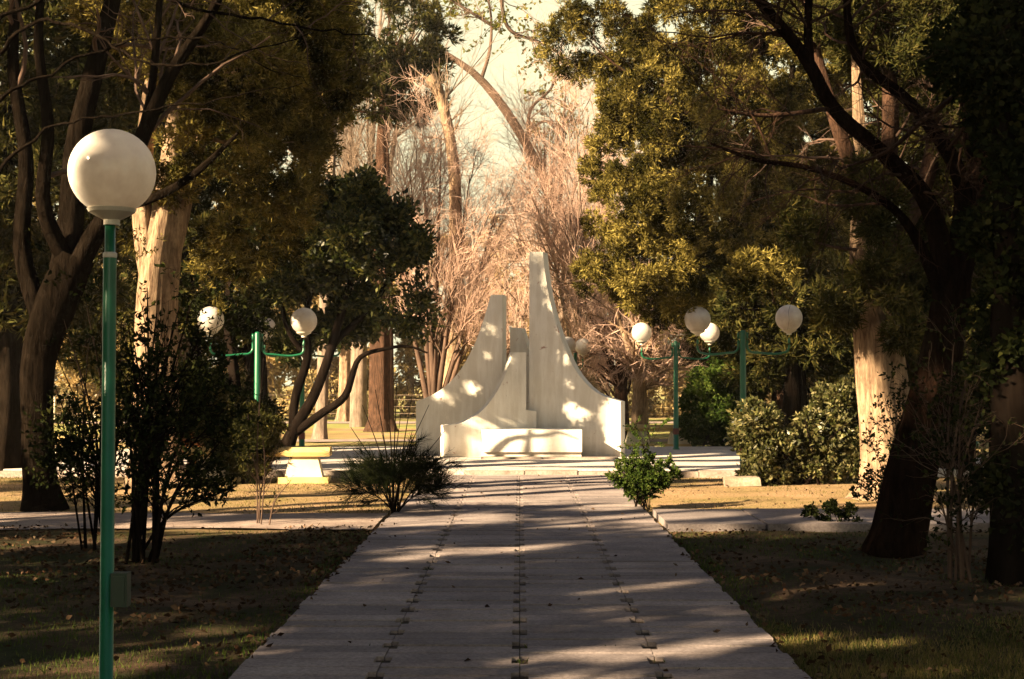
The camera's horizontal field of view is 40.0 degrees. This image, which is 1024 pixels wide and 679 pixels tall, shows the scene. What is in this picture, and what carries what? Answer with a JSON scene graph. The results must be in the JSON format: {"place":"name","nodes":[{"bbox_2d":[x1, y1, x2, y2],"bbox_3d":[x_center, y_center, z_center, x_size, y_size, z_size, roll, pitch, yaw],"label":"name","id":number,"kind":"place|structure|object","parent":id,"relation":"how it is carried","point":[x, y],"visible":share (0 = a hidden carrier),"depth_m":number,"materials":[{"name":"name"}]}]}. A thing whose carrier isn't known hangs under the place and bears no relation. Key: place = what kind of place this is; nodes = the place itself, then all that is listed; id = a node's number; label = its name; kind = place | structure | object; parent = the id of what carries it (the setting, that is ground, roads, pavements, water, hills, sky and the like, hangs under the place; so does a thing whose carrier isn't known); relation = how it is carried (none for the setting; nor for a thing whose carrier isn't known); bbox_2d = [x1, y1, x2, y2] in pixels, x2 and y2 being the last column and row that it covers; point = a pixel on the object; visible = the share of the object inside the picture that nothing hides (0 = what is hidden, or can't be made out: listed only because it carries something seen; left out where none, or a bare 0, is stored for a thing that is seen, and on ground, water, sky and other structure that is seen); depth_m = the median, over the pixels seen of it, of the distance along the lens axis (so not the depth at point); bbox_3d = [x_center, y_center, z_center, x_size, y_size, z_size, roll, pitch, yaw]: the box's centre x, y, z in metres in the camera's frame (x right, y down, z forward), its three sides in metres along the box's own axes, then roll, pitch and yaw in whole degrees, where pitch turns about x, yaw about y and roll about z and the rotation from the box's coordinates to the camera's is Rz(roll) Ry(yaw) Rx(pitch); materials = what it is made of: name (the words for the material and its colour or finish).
{"place":"outdoors","nodes":[
{"label":"outdoors","id":0,"kind":"place"},
{"bbox_2d":[0,512,387,529],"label":"gravel path","id":1,"kind":"structure","parent":0,"point":[53,520],"depth_m":16.12,"materials":[{"name":"grey gravel"}]},
{"bbox_2d":[119,439,729,441],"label":"path","id":2,"kind":"structure","parent":0,"point":[347,440],"depth_m":38.94,"materials":[{"name":"beige concrete"}]},
{"bbox_2d":[565,337,590,367],"bbox_3d":[1.754,1.385,38.967,0.450,2.875,2.010,-1,-2,18],"label":"globe lamp","id":3,"kind":"object","parent":2,"relation":"on","point":[579,346],"visible":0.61,"depth_m":39.54,"materials":[{"name":"white glass"}]},
{"bbox_2d":[0,0,906,385],"label":"sky","id":4,"kind":"structure","parent":0,"point":[511,61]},
{"bbox_2d":[3,446,980,476],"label":"plaza","id":5,"kind":"structure","parent":0,"point":[690,458],"depth_m":26.96,"materials":[{"name":"concrete"}]},
{"bbox_2d":[27,2,295,451],"bbox_3d":[-7.267,-2.928,30.163,7.084,11.095,3.516,0,-2,0],"label":"conifer tree","id":6,"kind":"object","parent":5,"relation":"on","point":[204,208],"visible":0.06,"depth_m":29.89,"materials":[{"name":"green plant"}]},
{"bbox_2d":[60,0,375,401],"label":"conifer tree","id":7,"kind":"object","parent":5,"relation":"on","point":[247,373],"visible":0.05,"depth_m":32.82,"materials":[{"name":"green plant"}]},
{"bbox_2d":[261,318,340,445],"bbox_3d":[-4.355,0.969,29.208,2.010,2.875,0.450,0,-2,0],"label":"globe lamp","id":8,"kind":"object","parent":5,"relation":"on","point":[301,402],"visible":0.16,"depth_m":29.15,"materials":[{"name":"green metal"}]},
{"bbox_2d":[231,159,449,457],"bbox_3d":[-3.374,-0.616,26.584,4.297,5.682,3.039,-1,-2,23],"label":"broadleaf tree","id":9,"kind":"object","parent":5,"relation":"on","point":[363,217],"visible":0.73,"depth_m":26.10,"materials":[{"name":"green plant"}]},
{"bbox_2d":[416,252,624,458],"bbox_3d":[0.141,0.290,29.249,4.364,4.233,2.788,0,-2,0],"label":"monument","id":10,"kind":"object","parent":5,"relation":"on","point":[537,395],"visible":1,"depth_m":29.01,"materials":[{"name":"concrete"}]},
{"bbox_2d":[632,323,719,449],"bbox_3d":[3.720,1.055,31.963,2.010,2.875,0.450,0,-2,-4],"label":"globe lamp","id":11,"kind":"object","parent":5,"relation":"on","point":[641,333],"visible":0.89,"depth_m":31.90,"materials":[{"name":"green metal"}]},
{"bbox_2d":[674,65,854,427],"bbox_3d":[6.499,-1.840,32.694,5.530,9.077,3.205,0,-2,0],"label":"conifer tree","id":12,"kind":"object","parent":5,"relation":"on","point":[815,356],"visible":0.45,"depth_m":32.26,"materials":[{"name":"green plant"}]},
{"bbox_2d":[821,0,992,468],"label":"conifer tree","id":13,"kind":"object","parent":5,"relation":"on","point":[969,339],"visible":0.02,"depth_m":24.75,"materials":[{"name":"green plant"}]},
{"bbox_2d":[0,386,1023,678],"bbox_3d":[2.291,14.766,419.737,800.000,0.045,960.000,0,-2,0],"label":"ground","id":14,"kind":"structure","parent":0,"point":[680,492],"depth_m":11.37,"materials":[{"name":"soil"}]},
{"bbox_2d":[22,197,100,415],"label":"tree","id":15,"kind":"object","parent":14,"relation":"on","point":[59,389],"visible":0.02,"depth_m":65.62,"materials":[{"name":"green plant"}]},
{"bbox_2d":[0,0,144,470],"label":"conifer tree","id":16,"kind":"object","parent":14,"relation":"on","point":[14,317],"visible":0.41,"depth_m":24.83,"materials":[{"name":"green plant"}]},
{"bbox_2d":[55,259,136,420],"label":"tree","id":17,"kind":"object","parent":14,"relation":"on","point":[71,376],"visible":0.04,"depth_m":55.96,"materials":[{"name":"green plant"}]},
{"bbox_2d":[67,129,155,678],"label":"globe lamp","id":18,"kind":"object","parent":14,"relation":"on","point":[112,176],"visible":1,"depth_m":7.33,"materials":[{"name":"green metal"}]},
{"bbox_2d":[19,228,211,550],"bbox_3d":[-3.906,0.481,13.762,1.906,3.147,1.770,0,-2,0],"label":"shrub","id":19,"kind":"object","parent":14,"relation":"on","point":[69,451],"visible":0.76,"depth_m":13.51,"materials":[{"name":"green plant"}]},
{"bbox_2d":[7,0,291,511],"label":"forked tree","id":20,"kind":"object","parent":14,"relation":"on","point":[74,249],"visible":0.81,"depth_m":17.67,"materials":[{"name":"brown plant"}]},
{"bbox_2d":[46,260,268,564],"bbox_3d":[-3.140,0.667,12.620,1.940,2.714,1.825,0,-2,0],"label":"shrub","id":21,"kind":"object","parent":14,"relation":"on","point":[145,436],"visible":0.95,"depth_m":12.51,"materials":[{"name":"green plant"}]},
{"bbox_2d":[0,0,385,173],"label":"bare tree","id":22,"kind":"object","parent":14,"relation":"on","point":[5,48],"visible":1,"depth_m":15.50,"materials":[{"name":"brown plant"}]},
{"bbox_2d":[183,434,203,465],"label":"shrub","id":23,"kind":"object","parent":14,"relation":"on","point":[197,444],"visible":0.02,"depth_m":22.95,"materials":[{"name":"green plant"}]},
{"bbox_2d":[62,0,381,488],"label":"conifer tree","id":24,"kind":"object","parent":14,"relation":"on","point":[159,232],"visible":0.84,"depth_m":21.47,"materials":[{"name":"green plant"}]},
{"bbox_2d":[178,247,300,445],"bbox_3d":[-5.113,0.163,24.284,2.858,4.409,1.876,0,-2,0],"label":"evergreen tree","id":25,"kind":"object","parent":14,"relation":"on","point":[261,313],"visible":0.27,"depth_m":24.08,"materials":[{"name":"green plant"}]},
{"bbox_2d":[192,386,289,483],"bbox_3d":[-4.385,1.541,22.660,1.681,1.628,0.901,0,-2,0],"label":"clipped shrub","id":26,"kind":"object","parent":14,"relation":"on","point":[275,426],"visible":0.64,"depth_m":22.42,"materials":[{"name":"green plant"}]},
{"bbox_2d":[193,190,313,405],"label":"tree","id":27,"kind":"object","parent":14,"relation":"on","point":[274,371],"visible":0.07,"depth_m":61.90,"materials":[{"name":"green plant"}]},
{"bbox_2d":[197,306,316,400],"bbox_3d":[-4.299,0.888,23.758,2.010,2.875,0.450,1,-2,-16],"label":"globe lamp","id":28,"kind":"object","parent":14,"relation":"on","point":[303,322],"visible":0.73,"depth_m":23.75,"materials":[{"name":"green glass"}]},
{"bbox_2d":[186,446,331,483],"bbox_3d":[-4.087,2.027,22.770,2.300,0.575,0.540,0,-2,-3],"label":"park bench","id":29,"kind":"object","parent":14,"relation":"on","point":[304,465],"visible":0.46,"depth_m":22.60,"materials":[{"name":"paint"}]},
{"bbox_2d":[238,358,296,524],"bbox_3d":[-2.747,1.157,15.651,0.640,1.912,0.840,0,-2,0],"label":"sapling","id":30,"kind":"object","parent":14,"relation":"on","point":[256,477],"visible":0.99,"depth_m":15.78,"materials":[{"name":"brown plant"}]},
{"bbox_2d":[311,87,342,438],"bbox_3d":[-6.017,-3.034,40.180,2.999,11.918,3.345,1,-2,-30],"label":"tree","id":31,"kind":"object","parent":14,"relation":"on","point":[320,429],"visible":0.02,"depth_m":39.91,"materials":[{"name":"brown plant"}]},
{"bbox_2d":[286,306,396,412],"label":"tree","id":32,"kind":"object","parent":14,"relation":"on","point":[334,366],"visible":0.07,"depth_m":73.82,"materials":[{"name":"brown plant"}]},
{"bbox_2d":[287,170,423,420],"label":"tree","id":33,"kind":"object","parent":14,"relation":"on","point":[343,412],"visible":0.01,"depth_m":59.82,"materials":[{"name":"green plant"}]},
{"bbox_2d":[320,381,471,513],"bbox_3d":[-1.472,1.351,17.287,1.977,1.672,1.349,0,-2,0],"label":"broom bush","id":34,"kind":"object","parent":14,"relation":"on","point":[381,471],"visible":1,"depth_m":17.18,"materials":[{"name":"green plant"}]},
{"bbox_2d":[342,0,465,431],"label":"tree","id":35,"kind":"object","parent":14,"relation":"on","point":[390,54],"visible":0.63,"depth_m":46.79,"materials":[{"name":"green plant"}]},
{"bbox_2d":[54,394,770,418],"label":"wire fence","id":36,"kind":"object","parent":14,"relation":"on","point":[409,406],"visible":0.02,"depth_m":60.88,"materials":[{"name":"metal"}]},
{"bbox_2d":[283,0,546,426],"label":"bare tree","id":37,"kind":"object","parent":14,"relation":"on","point":[358,393],"visible":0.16,"depth_m":51.77,"materials":[{"name":"brown plant"}]},
{"bbox_2d":[367,280,462,415],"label":"tree","id":38,"kind":"object","parent":14,"relation":"on","point":[406,361],"visible":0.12,"depth_m":69.69,"materials":[{"name":"brown plant"}]},
{"bbox_2d":[0,470,848,477],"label":"plaza kerb","id":39,"kind":"structure","parent":14,"relation":"on","point":[686,474],"depth_m":24.22,"materials":[{"name":"concrete"}]},
{"bbox_2d":[56,362,807,417],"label":"undergrowth","id":40,"kind":"object","parent":14,"relation":"on","point":[650,409],"visible":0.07,"depth_m":67.44,"materials":[{"name":"plant"}]},
{"bbox_2d":[396,45,473,386],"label":"bare tree","id":41,"kind":"object","parent":14,"relation":"on","point":[441,94],"visible":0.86,"depth_m":45.07,"materials":[{"name":"brown plant"}]},
{"bbox_2d":[363,64,559,397],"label":"bare tree","id":42,"kind":"object","parent":14,"relation":"on","point":[455,273],"visible":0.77,"depth_m":42.88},
{"bbox_2d":[418,212,530,394],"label":"tree","id":43,"kind":"object","parent":14,"relation":"on","point":[465,350],"visible":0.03,"depth_m":81.63,"materials":[{"name":"brown plant"}]},
{"bbox_2d":[0,475,987,514],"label":"grass","id":44,"kind":"structure","parent":14,"relation":"on","point":[232,496],"depth_m":19.57,"materials":[{"name":"plant"}]},
{"bbox_2d":[440,193,564,361],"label":"bare tree","id":45,"kind":"object","parent":14,"relation":"on","point":[522,317],"visible":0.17,"depth_m":62.04,"materials":[{"name":"brown plant"}]},
{"bbox_2d":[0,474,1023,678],"bbox_3d":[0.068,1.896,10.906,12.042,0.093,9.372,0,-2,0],"label":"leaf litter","id":46,"kind":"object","parent":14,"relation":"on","point":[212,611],"visible":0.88,"depth_m":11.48,"materials":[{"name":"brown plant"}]},
{"bbox_2d":[462,263,568,363],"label":"tree","id":47,"kind":"object","parent":14,"relation":"on","point":[512,279],"visible":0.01,"depth_m":75.43,"materials":[{"name":"brown plant"}]},
{"bbox_2d":[440,0,591,373],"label":"spring tree","id":48,"kind":"object","parent":14,"relation":"on","point":[476,75],"visible":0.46,"depth_m":57.34,"materials":[{"name":"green plant"}]},
{"bbox_2d":[448,0,638,339],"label":"bare tree","id":49,"kind":"object","parent":14,"relation":"on","point":[540,153],"visible":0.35,"depth_m":49.97,"materials":[{"name":"brown plant"}]},
{"bbox_2d":[500,43,671,392],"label":"bare tree","id":50,"kind":"object","parent":14,"relation":"on","point":[575,229],"visible":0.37,"depth_m":45.94,"materials":[{"name":"brown plant"}]},
{"bbox_2d":[550,241,702,438],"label":"bare tree","id":51,"kind":"object","parent":14,"relation":"on","point":[622,390],"visible":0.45,"depth_m":40.80,"materials":[{"name":"brown plant"}]},
{"bbox_2d":[556,256,713,440],"bbox_3d":[3.718,0.149,38.794,4.545,5.435,4.150,-1,-2,27],"label":"bare tree","id":52,"kind":"object","parent":14,"relation":"on","point":[639,367],"visible":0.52,"depth_m":38.75,"materials":[{"name":"brown plant"}]},
{"bbox_2d":[603,414,683,510],"bbox_3d":[1.689,1.569,17.870,1.037,1.233,0.838,0,-2,0],"label":"bush","id":53,"kind":"object","parent":14,"relation":"on","point":[644,477],"visible":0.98,"depth_m":17.87,"materials":[{"name":"green plant"}]},
{"bbox_2d":[602,256,686,415],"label":"tree","id":54,"kind":"object","parent":14,"relation":"on","point":[652,393],"visible":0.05,"depth_m":69.03,"materials":[{"name":"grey plant"}]},
{"bbox_2d":[625,425,691,445],"bbox_3d":[3.656,2.415,35.122,1.900,0.575,0.540,0,-2,0],"label":"park bench","id":55,"kind":"object","parent":14,"relation":"on","point":[641,428],"visible":0.32,"depth_m":34.92,"materials":[{"name":"paint"}]},
{"bbox_2d":[655,323,701,398],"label":"tree","id":56,"kind":"object","parent":14,"relation":"on","point":[668,337],"visible":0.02,"depth_m":72.23,"materials":[{"name":"grey plant"}]},
{"bbox_2d":[672,355,768,445],"bbox_3d":[5.131,1.598,34.162,2.474,2.444,1.864,0,-2,0],"label":"round bush","id":57,"kind":"object","parent":14,"relation":"on","point":[707,394],"visible":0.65,"depth_m":33.80,"materials":[{"name":"green plant"}]},
{"bbox_2d":[533,0,914,413],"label":"conifer tree","id":58,"kind":"object","parent":14,"relation":"on","point":[663,226],"visible":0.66,"depth_m":32.88,"materials":[{"name":"green plant"}]},
{"bbox_2d":[591,0,865,413],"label":"conifer tree","id":59,"kind":"object","parent":14,"relation":"on","point":[696,132],"visible":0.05,"depth_m":39.86,"materials":[{"name":"green plant"}]},
{"bbox_2d":[722,476,760,486],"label":"stone block","id":60,"kind":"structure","parent":14,"relation":"on","point":[735,481],"depth_m":21.87,"materials":[{"name":"white stone"}]},
{"bbox_2d":[684,305,802,475],"bbox_3d":[3.916,0.861,23.864,2.010,2.875,0.450,-1,-2,20],"label":"globe lamp","id":61,"kind":"object","parent":14,"relation":"on","point":[697,321],"visible":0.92,"depth_m":23.84,"materials":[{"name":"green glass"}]},
{"bbox_2d":[678,341,819,402],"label":"tree","id":62,"kind":"object","parent":14,"relation":"on","point":[768,400],"depth_m":62.91,"materials":[{"name":"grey plant"}]},
{"bbox_2d":[725,373,859,485],"bbox_3d":[4.709,1.507,22.628,2.636,1.955,1.296,0,-2,-13],"label":"round bush","id":63,"kind":"object","parent":14,"relation":"on","point":[813,443],"visible":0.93,"depth_m":22.38,"materials":[{"name":"green plant"}]},
{"bbox_2d":[571,0,1023,558],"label":"leaning tree","id":64,"kind":"object","parent":14,"relation":"on","point":[949,274],"visible":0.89,"depth_m":13.05,"materials":[{"name":"green plant"}]},
{"bbox_2d":[800,497,862,522],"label":"shrub","id":65,"kind":"object","parent":14,"relation":"on","point":[831,507],"visible":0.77,"depth_m":15.50,"materials":[{"name":"green plant"}]},
{"bbox_2d":[713,0,992,501],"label":"conifer tree","id":66,"kind":"object","parent":14,"relation":"on","point":[881,245],"visible":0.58,"depth_m":19.32,"materials":[{"name":"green plant"}]},
{"bbox_2d":[848,361,906,502],"bbox_3d":[4.649,1.209,17.201,1.009,1.906,0.752,-1,-2,23],"label":"ivy","id":67,"kind":"object","parent":14,"relation":"on","point":[869,481],"visible":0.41,"depth_m":17.15,"materials":[{"name":"green plant"}]},
{"bbox_2d":[808,33,974,425],"bbox_3d":[10.853,-2.815,36.081,9.561,11.240,3.673,0,-2,0],"label":"conifer tree","id":68,"kind":"object","parent":14,"relation":"on","point":[857,420],"visible":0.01,"depth_m":35.66,"materials":[{"name":"green plant"}]},
{"bbox_2d":[860,295,1023,581],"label":"shrub","id":69,"kind":"object","parent":14,"relation":"on","point":[958,550],"visible":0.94,"depth_m":11.57,"materials":[{"name":"green plant"}]},
{"bbox_2d":[916,0,1023,586],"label":"ivy tree","id":70,"kind":"object","parent":14,"relation":"on","point":[985,65],"visible":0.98,"depth_m":11.31,"materials":[{"name":"green plant"}]},
{"bbox_2d":[61,421,978,423],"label":"distant path","id":71,"kind":"structure","parent":0,"point":[415,422],"depth_m":56.97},
{"bbox_2d":[229,475,811,678],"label":"path","id":72,"kind":"structure","parent":0,"point":[683,614],"depth_m":10.06,"materials":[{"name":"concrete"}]},
{"bbox_2d":[258,483,731,664],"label":"weeds","id":73,"kind":"object","parent":72,"relation":"on","point":[524,592],"visible":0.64,"depth_m":11.07,"materials":[{"name":"green plant"}]},
{"bbox_2d":[653,509,989,531],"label":"cross path","id":74,"kind":"structure","parent":0,"point":[695,520],"depth_m":15.61,"materials":[{"name":"concrete"}]},
{"bbox_2d":[753,609,1023,678],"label":"grass","id":75,"kind":"structure","parent":0,"point":[867,646],"depth_m":8.27,"materials":[{"name":"green plant"}]}
]}

